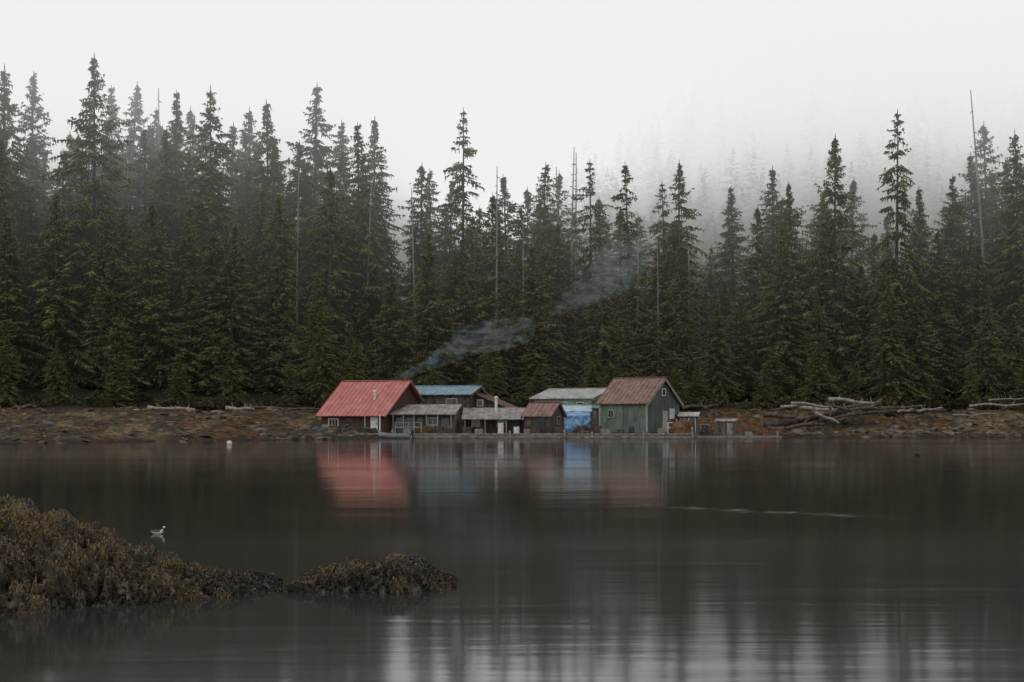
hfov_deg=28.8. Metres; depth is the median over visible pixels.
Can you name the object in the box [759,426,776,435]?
gear heap
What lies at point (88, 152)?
spruce tree
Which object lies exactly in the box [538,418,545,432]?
door
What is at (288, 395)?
spruce tree
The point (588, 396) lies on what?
pale roofed house
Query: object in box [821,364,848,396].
spruce tree
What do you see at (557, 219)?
dead tree
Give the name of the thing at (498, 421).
window
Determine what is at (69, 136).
spruce tree
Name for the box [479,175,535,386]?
spruce tree
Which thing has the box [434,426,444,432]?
wooden crate
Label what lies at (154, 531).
seabird
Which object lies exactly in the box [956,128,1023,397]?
spruce tree
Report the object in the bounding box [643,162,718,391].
spruce tree
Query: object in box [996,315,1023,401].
spruce tree
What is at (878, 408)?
driftwood log
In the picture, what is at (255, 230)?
spruce tree
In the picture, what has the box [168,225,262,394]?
spruce tree
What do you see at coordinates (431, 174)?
spruce tree
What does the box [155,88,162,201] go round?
dead tree
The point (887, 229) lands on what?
spruce tree
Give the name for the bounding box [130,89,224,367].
spruce tree
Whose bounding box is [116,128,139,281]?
spruce tree
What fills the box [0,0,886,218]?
sky
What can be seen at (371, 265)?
spruce tree
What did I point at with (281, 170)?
spruce tree
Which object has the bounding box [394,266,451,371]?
spruce tree
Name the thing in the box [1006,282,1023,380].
spruce tree
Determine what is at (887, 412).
driftwood log
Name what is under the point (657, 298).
dead tree
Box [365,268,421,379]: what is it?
spruce tree
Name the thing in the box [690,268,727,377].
spruce tree
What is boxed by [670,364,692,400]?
spruce tree
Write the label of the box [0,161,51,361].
spruce tree
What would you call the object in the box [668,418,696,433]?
net heap
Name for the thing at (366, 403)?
red roofed house
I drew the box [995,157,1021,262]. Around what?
spruce tree
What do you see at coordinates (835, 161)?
spruce tree
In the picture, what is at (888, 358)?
spruce tree
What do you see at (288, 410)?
driftwood log
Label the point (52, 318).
spruce tree
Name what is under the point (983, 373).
spruce tree
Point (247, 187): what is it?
spruce tree
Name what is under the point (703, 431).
gear heap
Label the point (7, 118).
spruce tree
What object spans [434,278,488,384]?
spruce tree
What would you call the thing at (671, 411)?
window
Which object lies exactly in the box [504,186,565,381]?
spruce tree
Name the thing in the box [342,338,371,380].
spruce tree
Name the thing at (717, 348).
spruce tree
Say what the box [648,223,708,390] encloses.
spruce tree
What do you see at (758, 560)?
water
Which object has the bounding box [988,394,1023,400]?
driftwood log
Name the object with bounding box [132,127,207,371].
spruce tree
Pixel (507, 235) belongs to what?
dead tree
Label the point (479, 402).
window
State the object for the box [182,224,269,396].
spruce tree
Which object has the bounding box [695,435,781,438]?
floating dock
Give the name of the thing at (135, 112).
spruce tree
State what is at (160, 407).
driftwood log
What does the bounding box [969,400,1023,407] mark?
driftwood log
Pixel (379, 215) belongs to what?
spruce tree
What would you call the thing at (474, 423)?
window
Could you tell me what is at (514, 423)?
door
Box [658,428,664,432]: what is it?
wooden crate
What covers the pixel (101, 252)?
spruce tree
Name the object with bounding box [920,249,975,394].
spruce tree
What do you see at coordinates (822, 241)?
spruce tree
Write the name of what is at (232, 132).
spruce tree
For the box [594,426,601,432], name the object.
wooden crate
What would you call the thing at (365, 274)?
spruce tree
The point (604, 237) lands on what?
spruce tree
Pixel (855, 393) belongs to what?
spruce tree
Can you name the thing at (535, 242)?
spruce tree
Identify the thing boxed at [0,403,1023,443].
beach stones
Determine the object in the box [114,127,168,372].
spruce tree
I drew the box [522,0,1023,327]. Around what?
hillside forest
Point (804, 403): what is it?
driftwood log
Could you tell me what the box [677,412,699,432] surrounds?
grey lean to
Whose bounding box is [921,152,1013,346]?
spruce tree
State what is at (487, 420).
brown shack
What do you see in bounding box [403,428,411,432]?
wooden crate
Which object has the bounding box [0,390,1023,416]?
undergrowth
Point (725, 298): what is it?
spruce tree
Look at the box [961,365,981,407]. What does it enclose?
spruce tree
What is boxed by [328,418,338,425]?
window
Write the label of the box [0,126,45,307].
spruce tree
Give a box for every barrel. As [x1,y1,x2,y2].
[371,428,376,432]
[498,423,503,432]
[514,427,518,432]
[629,427,634,432]
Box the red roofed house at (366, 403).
[315,380,423,431]
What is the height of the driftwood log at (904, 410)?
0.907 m
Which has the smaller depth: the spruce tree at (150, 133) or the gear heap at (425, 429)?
the gear heap at (425, 429)
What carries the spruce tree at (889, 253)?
on the ground
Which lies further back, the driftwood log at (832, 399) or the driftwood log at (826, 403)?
the driftwood log at (832, 399)
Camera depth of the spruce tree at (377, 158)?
225.85 m
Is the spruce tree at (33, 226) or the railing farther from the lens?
the spruce tree at (33, 226)
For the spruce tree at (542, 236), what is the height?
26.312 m
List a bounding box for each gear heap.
[336,425,350,431]
[418,424,432,432]
[572,424,593,432]
[697,426,711,435]
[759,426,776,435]
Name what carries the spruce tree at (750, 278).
on the ground
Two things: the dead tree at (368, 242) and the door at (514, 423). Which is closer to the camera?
the door at (514, 423)
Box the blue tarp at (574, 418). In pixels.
[564,411,590,432]
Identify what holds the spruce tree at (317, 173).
on the ground
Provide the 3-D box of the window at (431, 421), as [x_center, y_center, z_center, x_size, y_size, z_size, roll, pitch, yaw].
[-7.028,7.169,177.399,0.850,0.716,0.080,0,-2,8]
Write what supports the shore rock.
in the water
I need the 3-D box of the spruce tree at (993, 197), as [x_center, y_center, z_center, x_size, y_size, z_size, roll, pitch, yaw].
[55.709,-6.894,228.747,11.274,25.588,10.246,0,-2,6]
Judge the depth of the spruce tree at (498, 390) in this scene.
206.73 m
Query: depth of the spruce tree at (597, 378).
205.48 m
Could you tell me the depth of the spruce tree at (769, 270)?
218.38 m
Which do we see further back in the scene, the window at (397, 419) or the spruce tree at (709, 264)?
the spruce tree at (709, 264)
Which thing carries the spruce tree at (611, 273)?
on the ground
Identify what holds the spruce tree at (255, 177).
on the ground
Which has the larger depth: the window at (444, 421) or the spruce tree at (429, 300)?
the spruce tree at (429, 300)
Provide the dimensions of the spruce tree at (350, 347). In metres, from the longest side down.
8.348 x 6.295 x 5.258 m
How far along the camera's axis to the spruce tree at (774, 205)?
231.52 m
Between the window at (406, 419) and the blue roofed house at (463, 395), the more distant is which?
the blue roofed house at (463, 395)
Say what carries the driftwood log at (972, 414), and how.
on the ground
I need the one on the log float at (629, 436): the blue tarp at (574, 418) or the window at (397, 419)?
the blue tarp at (574, 418)
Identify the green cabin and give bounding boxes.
[595,377,683,432]
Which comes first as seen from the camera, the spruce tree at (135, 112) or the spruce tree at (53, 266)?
the spruce tree at (53, 266)
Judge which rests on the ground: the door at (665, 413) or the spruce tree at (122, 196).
the spruce tree at (122, 196)
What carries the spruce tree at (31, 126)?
on the ground
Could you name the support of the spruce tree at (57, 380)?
on the ground
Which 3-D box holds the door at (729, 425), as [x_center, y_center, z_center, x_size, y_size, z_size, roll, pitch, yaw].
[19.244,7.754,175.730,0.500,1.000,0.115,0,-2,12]
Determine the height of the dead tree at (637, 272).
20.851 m
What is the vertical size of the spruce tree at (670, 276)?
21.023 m
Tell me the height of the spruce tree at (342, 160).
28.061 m
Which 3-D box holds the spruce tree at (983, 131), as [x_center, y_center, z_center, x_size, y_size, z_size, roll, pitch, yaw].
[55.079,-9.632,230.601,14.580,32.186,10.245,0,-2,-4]
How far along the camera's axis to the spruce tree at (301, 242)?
221.75 m
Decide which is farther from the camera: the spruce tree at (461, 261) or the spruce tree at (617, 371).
the spruce tree at (461, 261)
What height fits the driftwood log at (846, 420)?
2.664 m
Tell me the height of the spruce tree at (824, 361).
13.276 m
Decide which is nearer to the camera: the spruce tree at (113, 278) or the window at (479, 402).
the window at (479, 402)
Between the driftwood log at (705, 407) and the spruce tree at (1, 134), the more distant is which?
the spruce tree at (1, 134)
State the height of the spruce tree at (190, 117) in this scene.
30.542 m
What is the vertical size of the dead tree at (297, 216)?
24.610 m
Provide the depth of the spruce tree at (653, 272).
218.08 m
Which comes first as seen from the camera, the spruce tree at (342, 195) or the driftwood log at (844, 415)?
the driftwood log at (844, 415)
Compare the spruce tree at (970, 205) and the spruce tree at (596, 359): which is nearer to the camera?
the spruce tree at (596, 359)
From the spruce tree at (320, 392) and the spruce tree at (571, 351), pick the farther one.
the spruce tree at (571, 351)
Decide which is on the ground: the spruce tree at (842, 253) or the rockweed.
the spruce tree at (842, 253)
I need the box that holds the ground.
[0,0,1023,443]
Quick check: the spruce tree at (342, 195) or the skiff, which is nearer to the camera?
the skiff
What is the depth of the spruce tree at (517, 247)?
226.04 m
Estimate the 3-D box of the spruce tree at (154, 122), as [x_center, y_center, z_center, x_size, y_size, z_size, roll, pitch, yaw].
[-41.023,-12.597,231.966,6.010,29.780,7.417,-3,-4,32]
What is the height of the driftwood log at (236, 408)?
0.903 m
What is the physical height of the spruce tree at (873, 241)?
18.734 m
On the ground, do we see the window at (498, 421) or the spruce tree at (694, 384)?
the spruce tree at (694, 384)
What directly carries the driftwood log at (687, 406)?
on the ground
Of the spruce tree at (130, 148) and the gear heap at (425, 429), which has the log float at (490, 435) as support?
the gear heap at (425, 429)
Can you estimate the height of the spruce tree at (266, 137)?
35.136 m
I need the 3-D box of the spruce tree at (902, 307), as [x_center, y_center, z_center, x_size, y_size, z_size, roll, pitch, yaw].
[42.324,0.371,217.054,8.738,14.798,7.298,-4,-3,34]
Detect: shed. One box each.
[521,402,566,432]
[563,402,598,432]
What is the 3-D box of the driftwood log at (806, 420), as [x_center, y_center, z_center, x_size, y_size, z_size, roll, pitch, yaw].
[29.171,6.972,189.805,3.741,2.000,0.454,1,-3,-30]
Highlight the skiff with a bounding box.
[378,430,413,438]
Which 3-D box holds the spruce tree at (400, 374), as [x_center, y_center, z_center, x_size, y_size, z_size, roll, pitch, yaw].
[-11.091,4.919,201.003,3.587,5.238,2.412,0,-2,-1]
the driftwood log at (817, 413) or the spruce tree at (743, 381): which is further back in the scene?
the spruce tree at (743, 381)
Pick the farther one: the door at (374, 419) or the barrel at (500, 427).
the door at (374, 419)
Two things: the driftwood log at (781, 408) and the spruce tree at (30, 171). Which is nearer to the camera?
the driftwood log at (781, 408)
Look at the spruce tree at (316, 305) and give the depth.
208.17 m
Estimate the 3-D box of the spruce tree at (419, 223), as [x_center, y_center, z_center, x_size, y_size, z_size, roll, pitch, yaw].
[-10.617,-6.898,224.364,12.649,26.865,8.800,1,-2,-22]
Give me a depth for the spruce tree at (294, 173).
222.74 m
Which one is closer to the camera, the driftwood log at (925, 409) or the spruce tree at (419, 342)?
the driftwood log at (925, 409)
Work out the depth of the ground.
449.70 m
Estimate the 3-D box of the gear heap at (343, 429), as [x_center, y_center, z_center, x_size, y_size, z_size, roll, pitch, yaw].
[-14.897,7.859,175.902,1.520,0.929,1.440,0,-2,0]
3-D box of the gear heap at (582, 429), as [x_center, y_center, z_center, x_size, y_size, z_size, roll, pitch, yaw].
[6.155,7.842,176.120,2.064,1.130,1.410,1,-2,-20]
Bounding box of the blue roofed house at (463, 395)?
[415,385,488,431]
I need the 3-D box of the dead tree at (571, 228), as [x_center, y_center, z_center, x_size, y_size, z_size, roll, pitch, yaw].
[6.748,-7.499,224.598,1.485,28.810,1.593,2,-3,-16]
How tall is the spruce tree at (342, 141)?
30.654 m
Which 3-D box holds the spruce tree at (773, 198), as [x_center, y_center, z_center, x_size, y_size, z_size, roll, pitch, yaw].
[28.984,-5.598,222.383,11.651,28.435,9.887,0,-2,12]
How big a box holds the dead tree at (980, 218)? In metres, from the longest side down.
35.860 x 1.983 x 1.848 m
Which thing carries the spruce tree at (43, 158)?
on the ground
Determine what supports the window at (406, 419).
in the lean to workshop
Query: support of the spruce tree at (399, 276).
on the ground
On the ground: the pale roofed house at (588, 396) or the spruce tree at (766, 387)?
the spruce tree at (766, 387)
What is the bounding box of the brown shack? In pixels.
[461,396,524,432]
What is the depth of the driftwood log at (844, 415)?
190.22 m
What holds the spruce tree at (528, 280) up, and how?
on the ground
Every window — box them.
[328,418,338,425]
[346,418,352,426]
[396,417,402,425]
[405,418,412,429]
[416,417,423,425]
[428,417,436,424]
[441,418,448,428]
[446,398,457,403]
[471,420,479,426]
[477,399,483,405]
[497,420,505,426]
[525,420,531,425]
[608,410,613,417]
[662,388,665,395]
[669,409,674,418]
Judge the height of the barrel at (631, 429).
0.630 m
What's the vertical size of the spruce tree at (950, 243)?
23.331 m
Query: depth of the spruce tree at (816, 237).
223.83 m
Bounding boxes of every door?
[370,416,377,429]
[511,420,519,432]
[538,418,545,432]
[663,411,667,431]
[727,423,732,434]
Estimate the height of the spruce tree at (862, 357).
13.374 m
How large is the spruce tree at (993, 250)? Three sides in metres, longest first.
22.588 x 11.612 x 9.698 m
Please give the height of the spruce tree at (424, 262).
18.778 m
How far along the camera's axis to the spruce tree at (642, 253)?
230.85 m
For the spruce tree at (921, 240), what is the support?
on the ground
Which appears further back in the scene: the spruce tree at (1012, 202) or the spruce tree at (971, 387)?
the spruce tree at (1012, 202)
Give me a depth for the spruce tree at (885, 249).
227.43 m
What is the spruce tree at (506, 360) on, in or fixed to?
on the ground
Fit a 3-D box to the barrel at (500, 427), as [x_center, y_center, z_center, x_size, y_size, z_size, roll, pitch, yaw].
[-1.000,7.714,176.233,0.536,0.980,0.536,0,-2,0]
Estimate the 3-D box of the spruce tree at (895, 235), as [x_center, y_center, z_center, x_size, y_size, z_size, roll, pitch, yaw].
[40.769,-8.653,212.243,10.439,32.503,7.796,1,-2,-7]
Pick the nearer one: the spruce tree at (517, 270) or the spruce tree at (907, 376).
the spruce tree at (907, 376)
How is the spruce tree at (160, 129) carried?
on the ground
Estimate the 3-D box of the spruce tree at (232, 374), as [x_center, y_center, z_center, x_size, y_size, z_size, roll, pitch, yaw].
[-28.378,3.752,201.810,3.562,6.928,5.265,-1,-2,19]
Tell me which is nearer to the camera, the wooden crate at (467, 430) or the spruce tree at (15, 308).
the wooden crate at (467, 430)
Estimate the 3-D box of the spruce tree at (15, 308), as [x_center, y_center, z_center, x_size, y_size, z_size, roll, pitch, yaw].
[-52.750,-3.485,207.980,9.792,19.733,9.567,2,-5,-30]
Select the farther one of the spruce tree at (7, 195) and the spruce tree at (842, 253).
the spruce tree at (842, 253)
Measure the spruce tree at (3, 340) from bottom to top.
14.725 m
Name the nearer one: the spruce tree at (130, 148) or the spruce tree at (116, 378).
the spruce tree at (116, 378)
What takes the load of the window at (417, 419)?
in the lean to workshop
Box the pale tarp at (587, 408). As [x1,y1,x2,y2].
[562,405,591,411]
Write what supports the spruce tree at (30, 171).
on the ground
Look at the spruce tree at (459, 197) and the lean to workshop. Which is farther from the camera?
the spruce tree at (459, 197)
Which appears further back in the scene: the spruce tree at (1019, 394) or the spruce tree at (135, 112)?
the spruce tree at (135, 112)
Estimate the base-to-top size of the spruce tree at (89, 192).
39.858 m
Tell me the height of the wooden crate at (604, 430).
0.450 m
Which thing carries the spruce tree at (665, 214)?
on the ground
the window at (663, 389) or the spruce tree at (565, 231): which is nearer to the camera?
the window at (663, 389)
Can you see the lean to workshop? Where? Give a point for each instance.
(433, 415)
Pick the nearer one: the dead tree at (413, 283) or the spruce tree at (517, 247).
the dead tree at (413, 283)
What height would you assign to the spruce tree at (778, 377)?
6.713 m
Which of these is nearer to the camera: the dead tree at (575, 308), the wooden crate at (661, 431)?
the wooden crate at (661, 431)
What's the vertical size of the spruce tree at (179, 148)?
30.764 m
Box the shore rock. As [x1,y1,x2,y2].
[0,496,450,613]
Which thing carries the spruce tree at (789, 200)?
on the ground
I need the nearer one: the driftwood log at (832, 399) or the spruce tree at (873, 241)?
the driftwood log at (832, 399)
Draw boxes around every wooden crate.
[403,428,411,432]
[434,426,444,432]
[462,427,471,432]
[532,428,539,432]
[556,427,562,432]
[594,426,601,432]
[600,429,609,432]
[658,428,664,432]
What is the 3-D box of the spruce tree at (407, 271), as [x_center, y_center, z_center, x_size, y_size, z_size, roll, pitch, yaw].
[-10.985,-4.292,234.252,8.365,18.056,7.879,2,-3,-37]
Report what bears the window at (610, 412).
in the green cabin
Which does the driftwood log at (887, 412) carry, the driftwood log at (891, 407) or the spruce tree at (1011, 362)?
the driftwood log at (891, 407)
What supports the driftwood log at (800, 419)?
on the driftwood log at (806, 420)
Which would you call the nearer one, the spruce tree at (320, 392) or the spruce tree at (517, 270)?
the spruce tree at (320, 392)
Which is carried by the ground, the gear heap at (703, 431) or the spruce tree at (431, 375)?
the spruce tree at (431, 375)
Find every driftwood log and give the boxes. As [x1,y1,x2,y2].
[13,401,37,408]
[48,405,84,411]
[134,404,170,409]
[147,404,194,409]
[225,404,254,409]
[245,403,319,410]
[281,408,316,413]
[682,399,717,410]
[699,401,713,411]
[763,406,873,426]
[763,411,824,420]
[767,419,824,429]
[771,403,803,411]
[780,403,844,410]
[781,413,846,419]
[790,399,838,407]
[795,401,864,422]
[802,406,831,422]
[814,409,838,423]
[817,408,877,422]
[824,402,863,415]
[828,396,880,404]
[842,398,882,424]
[853,400,897,411]
[863,405,945,414]
[873,403,924,409]
[897,405,912,412]
[917,404,942,412]
[953,409,995,415]
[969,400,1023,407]
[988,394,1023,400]
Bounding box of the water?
[0,438,1023,681]
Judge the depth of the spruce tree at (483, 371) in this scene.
204.83 m
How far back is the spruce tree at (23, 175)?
228.81 m
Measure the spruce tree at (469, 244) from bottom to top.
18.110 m
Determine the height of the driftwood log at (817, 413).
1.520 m
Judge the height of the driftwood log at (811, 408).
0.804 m
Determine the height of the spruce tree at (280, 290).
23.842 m
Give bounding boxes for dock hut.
[714,418,737,435]
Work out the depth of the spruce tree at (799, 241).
234.09 m
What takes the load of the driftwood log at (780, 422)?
on the ground
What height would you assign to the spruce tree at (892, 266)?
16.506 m
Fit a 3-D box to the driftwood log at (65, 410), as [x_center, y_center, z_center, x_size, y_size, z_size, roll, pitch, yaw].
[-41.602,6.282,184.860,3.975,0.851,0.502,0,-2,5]
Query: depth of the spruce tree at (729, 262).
228.91 m
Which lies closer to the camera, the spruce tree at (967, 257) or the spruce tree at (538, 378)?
the spruce tree at (538, 378)
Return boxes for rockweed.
[0,493,459,614]
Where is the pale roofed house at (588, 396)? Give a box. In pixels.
[529,388,605,425]
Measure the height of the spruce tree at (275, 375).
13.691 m
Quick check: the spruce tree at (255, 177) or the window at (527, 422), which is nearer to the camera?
the window at (527, 422)
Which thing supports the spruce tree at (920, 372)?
on the ground
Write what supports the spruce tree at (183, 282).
on the ground
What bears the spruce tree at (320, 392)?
on the ground
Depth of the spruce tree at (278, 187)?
221.09 m
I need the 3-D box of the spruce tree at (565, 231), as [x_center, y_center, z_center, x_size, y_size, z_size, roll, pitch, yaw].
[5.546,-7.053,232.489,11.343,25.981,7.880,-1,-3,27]
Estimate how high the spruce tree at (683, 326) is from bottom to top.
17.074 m
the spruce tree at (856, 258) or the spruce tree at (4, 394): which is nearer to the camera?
the spruce tree at (4, 394)
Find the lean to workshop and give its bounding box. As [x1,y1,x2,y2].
[389,404,461,432]
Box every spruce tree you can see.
[0,63,47,374]
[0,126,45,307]
[0,140,44,375]
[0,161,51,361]
[0,215,53,392]
[0,288,17,381]
[0,336,28,406]
[7,71,79,294]
[8,193,103,390]
[8,202,63,371]
[9,54,172,388]
[17,133,49,248]
[18,151,90,361]
[20,139,54,263]
[31,214,83,371]
[35,155,61,233]
[41,135,125,302]
[41,345,72,400]
[47,132,78,234]
[58,118,109,280]
[59,206,144,381]
[67,234,128,389]
[74,140,148,358]
[81,204,168,385]
[81,251,151,392]
[85,85,147,254]
[95,204,192,390]
[99,311,140,407]
[113,81,160,263]
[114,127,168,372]
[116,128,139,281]
[119,123,174,338]
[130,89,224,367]
[130,125,178,262]
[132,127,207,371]
[136,84,274,381]
[137,126,181,211]
[140,108,161,173]
[146,205,220,386]
[150,126,191,329]
[156,356,194,406]
[160,275,222,391]
[162,148,226,334]
[166,106,224,306]
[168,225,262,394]
[170,156,242,298]
[179,130,225,267]
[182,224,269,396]
[207,121,256,291]
[212,344,247,403]
[220,106,263,302]
[222,167,263,370]
[223,131,263,262]
[230,137,306,359]
[231,99,312,382]
[235,187,302,380]
[236,147,278,238]
[240,194,311,393]
[244,139,344,379]
[244,281,296,393]
[255,181,319,379]
[271,166,287,227]
[277,359,302,407]
[284,275,352,398]
[285,83,360,380]
[286,168,380,390]
[299,306,344,404]
[308,121,415,380]
[308,148,364,346]
[309,148,331,258]
[310,120,366,288]
[325,192,365,359]
[333,332,365,389]
[335,212,401,374]
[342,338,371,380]
[348,258,395,379]
[349,160,409,308]
[350,116,410,371]
[356,190,410,374]
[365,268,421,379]
[389,164,455,376]
[391,232,476,384]
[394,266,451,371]
[396,364,407,379]
[398,227,447,337]
[398,233,418,338]
[407,169,448,319]
[407,311,452,384]
[411,179,469,375]
[424,365,443,384]
[425,107,504,370]
[425,237,494,382]
[429,210,467,328]
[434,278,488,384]
[445,206,513,351]
[448,192,521,390]
[448,235,477,301]
[459,213,504,310]
[468,319,511,399]
[473,277,528,396]
[474,365,493,396]
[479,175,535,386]
[487,217,514,331]
[488,247,586,400]
[494,208,554,386]
[499,245,538,380]
[501,162,587,386]
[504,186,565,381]
[509,204,577,368]
[510,306,556,396]
[513,222,597,391]
[525,365,550,401]
[526,203,585,383]
[546,170,587,358]
[552,238,588,386]
[554,161,618,383]
[568,216,588,358]
[574,365,606,387]
[576,198,622,375]
[576,253,621,386]
[580,260,630,385]
[585,354,608,387]
[586,212,651,375]
[604,165,664,375]
[607,314,646,386]
[608,273,656,376]
[608,364,623,384]
[622,217,661,367]
[629,247,681,389]
[630,307,684,378]
[633,183,682,360]
[642,219,708,373]
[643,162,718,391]
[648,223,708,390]
[659,252,712,394]
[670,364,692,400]
[682,365,712,398]
[686,302,745,401]
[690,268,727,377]
[695,248,731,373]
[696,187,763,376]
[699,279,744,393]
[702,224,746,359]
[718,301,770,400]
[726,207,777,391]
[728,165,809,380]
[737,202,794,344]
[740,247,802,392]
[747,228,816,398]
[748,197,796,344]
[752,347,794,401]
[752,365,779,409]
[756,182,836,392]
[758,208,817,326]
[785,133,883,395]
[790,191,856,363]
[791,255,856,394]
[795,295,846,403]
[798,342,836,402]
[799,206,852,378]
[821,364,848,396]
[828,208,862,344]
[830,178,877,349]
[834,265,881,397]
[844,109,938,387]
[844,365,864,399]
[845,257,940,398]
[848,277,931,405]
[849,285,877,388]
[851,231,886,375]
[868,246,889,290]
[869,188,954,386]
[869,248,893,385]
[871,213,902,290]
[873,365,897,406]
[878,253,963,396]
[885,280,936,395]
[886,284,952,399]
[898,364,918,398]
[904,174,993,393]
[905,207,934,293]
[912,231,984,395]
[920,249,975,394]
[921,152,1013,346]
[935,206,988,380]
[940,242,1021,397]
[947,230,1005,391]
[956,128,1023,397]
[956,299,1014,401]
[958,121,1013,320]
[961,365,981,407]
[963,217,1023,396]
[973,173,1016,340]
[974,157,1023,375]
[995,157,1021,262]
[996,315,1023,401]
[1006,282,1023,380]
[1009,364,1023,401]
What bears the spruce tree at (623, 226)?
on the ground
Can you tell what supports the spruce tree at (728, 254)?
on the ground
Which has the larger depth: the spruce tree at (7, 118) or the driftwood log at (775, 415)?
the spruce tree at (7, 118)
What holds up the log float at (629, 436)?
on the water
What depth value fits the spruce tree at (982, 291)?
215.41 m
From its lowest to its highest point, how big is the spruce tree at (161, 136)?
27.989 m
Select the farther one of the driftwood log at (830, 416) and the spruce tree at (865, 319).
the spruce tree at (865, 319)
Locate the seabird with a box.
[150,526,165,533]
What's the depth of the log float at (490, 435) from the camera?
175.03 m
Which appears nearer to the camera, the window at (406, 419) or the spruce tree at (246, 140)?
the window at (406, 419)
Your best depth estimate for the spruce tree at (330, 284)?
214.21 m
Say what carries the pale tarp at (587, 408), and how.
on the blue tarp at (574, 418)
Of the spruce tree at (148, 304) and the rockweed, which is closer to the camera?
the rockweed
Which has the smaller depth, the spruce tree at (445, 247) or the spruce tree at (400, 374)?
the spruce tree at (400, 374)
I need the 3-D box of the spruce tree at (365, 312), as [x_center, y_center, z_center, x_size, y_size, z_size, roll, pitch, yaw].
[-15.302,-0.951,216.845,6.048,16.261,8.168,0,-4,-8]
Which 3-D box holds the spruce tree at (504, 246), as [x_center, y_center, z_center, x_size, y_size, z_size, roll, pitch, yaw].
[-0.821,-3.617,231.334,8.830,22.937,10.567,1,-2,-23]
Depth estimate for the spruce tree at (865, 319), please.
215.12 m
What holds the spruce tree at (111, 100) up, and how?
on the ground
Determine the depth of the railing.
175.49 m
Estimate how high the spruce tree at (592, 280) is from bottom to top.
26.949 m
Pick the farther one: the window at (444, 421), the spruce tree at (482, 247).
the spruce tree at (482, 247)
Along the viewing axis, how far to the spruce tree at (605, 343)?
211.59 m
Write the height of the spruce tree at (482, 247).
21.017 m
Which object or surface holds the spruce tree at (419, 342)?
on the ground
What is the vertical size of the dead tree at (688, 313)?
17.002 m
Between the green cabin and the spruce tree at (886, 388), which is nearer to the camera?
the green cabin
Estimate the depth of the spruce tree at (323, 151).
223.84 m
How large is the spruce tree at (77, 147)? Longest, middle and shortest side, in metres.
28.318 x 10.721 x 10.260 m
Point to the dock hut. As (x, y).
(726, 427)
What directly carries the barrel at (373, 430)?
on the log float at (375, 434)
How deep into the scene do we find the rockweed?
19.04 m
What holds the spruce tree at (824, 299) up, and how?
on the ground
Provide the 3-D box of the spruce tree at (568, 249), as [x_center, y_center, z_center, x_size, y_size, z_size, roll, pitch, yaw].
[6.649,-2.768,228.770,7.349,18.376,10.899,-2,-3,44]
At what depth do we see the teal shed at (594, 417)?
183.26 m
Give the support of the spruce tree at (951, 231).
on the ground
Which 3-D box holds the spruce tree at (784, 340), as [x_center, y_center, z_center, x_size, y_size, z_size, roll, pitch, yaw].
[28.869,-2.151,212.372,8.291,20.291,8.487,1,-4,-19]
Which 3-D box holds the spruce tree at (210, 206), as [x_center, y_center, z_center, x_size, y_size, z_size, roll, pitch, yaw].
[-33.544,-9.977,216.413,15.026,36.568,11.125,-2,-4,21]
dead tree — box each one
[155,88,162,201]
[291,175,301,379]
[365,187,373,364]
[409,187,417,358]
[491,175,500,387]
[505,188,509,390]
[520,223,525,384]
[555,167,560,387]
[568,147,577,385]
[572,152,578,367]
[633,214,642,357]
[655,240,661,375]
[685,247,692,385]
[970,90,990,298]
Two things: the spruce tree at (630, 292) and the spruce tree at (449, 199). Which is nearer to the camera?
the spruce tree at (630, 292)
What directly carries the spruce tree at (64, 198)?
on the ground
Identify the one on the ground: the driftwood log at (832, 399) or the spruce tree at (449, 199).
the spruce tree at (449, 199)
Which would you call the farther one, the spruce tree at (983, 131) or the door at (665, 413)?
the spruce tree at (983, 131)
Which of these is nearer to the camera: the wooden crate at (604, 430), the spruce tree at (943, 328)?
the wooden crate at (604, 430)
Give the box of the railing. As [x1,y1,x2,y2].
[395,422,421,432]
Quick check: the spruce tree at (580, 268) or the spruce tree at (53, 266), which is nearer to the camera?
the spruce tree at (53, 266)
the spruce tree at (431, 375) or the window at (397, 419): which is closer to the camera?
the window at (397, 419)
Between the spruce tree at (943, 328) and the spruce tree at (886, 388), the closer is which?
the spruce tree at (886, 388)
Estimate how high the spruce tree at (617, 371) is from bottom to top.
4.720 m
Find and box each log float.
[354,433,377,435]
[394,433,566,438]
[566,433,696,438]
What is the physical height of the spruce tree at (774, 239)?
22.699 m
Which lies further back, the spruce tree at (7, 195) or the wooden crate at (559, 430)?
the spruce tree at (7, 195)
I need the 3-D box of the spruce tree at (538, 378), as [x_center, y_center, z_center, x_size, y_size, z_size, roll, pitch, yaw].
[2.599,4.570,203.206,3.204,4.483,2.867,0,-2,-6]
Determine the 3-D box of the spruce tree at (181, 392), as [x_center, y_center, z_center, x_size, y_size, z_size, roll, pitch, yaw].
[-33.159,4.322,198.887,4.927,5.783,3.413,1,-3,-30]
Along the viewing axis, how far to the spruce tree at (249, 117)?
229.14 m
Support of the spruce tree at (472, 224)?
on the ground
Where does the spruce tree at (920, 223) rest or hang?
on the ground
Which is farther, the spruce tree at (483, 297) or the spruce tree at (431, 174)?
the spruce tree at (431, 174)
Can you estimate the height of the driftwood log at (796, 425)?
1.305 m
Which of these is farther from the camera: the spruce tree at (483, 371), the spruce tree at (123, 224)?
the spruce tree at (123, 224)
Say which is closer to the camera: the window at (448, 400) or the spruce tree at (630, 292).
the window at (448, 400)
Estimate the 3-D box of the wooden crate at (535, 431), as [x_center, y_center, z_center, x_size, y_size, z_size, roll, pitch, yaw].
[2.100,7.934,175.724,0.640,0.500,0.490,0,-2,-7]

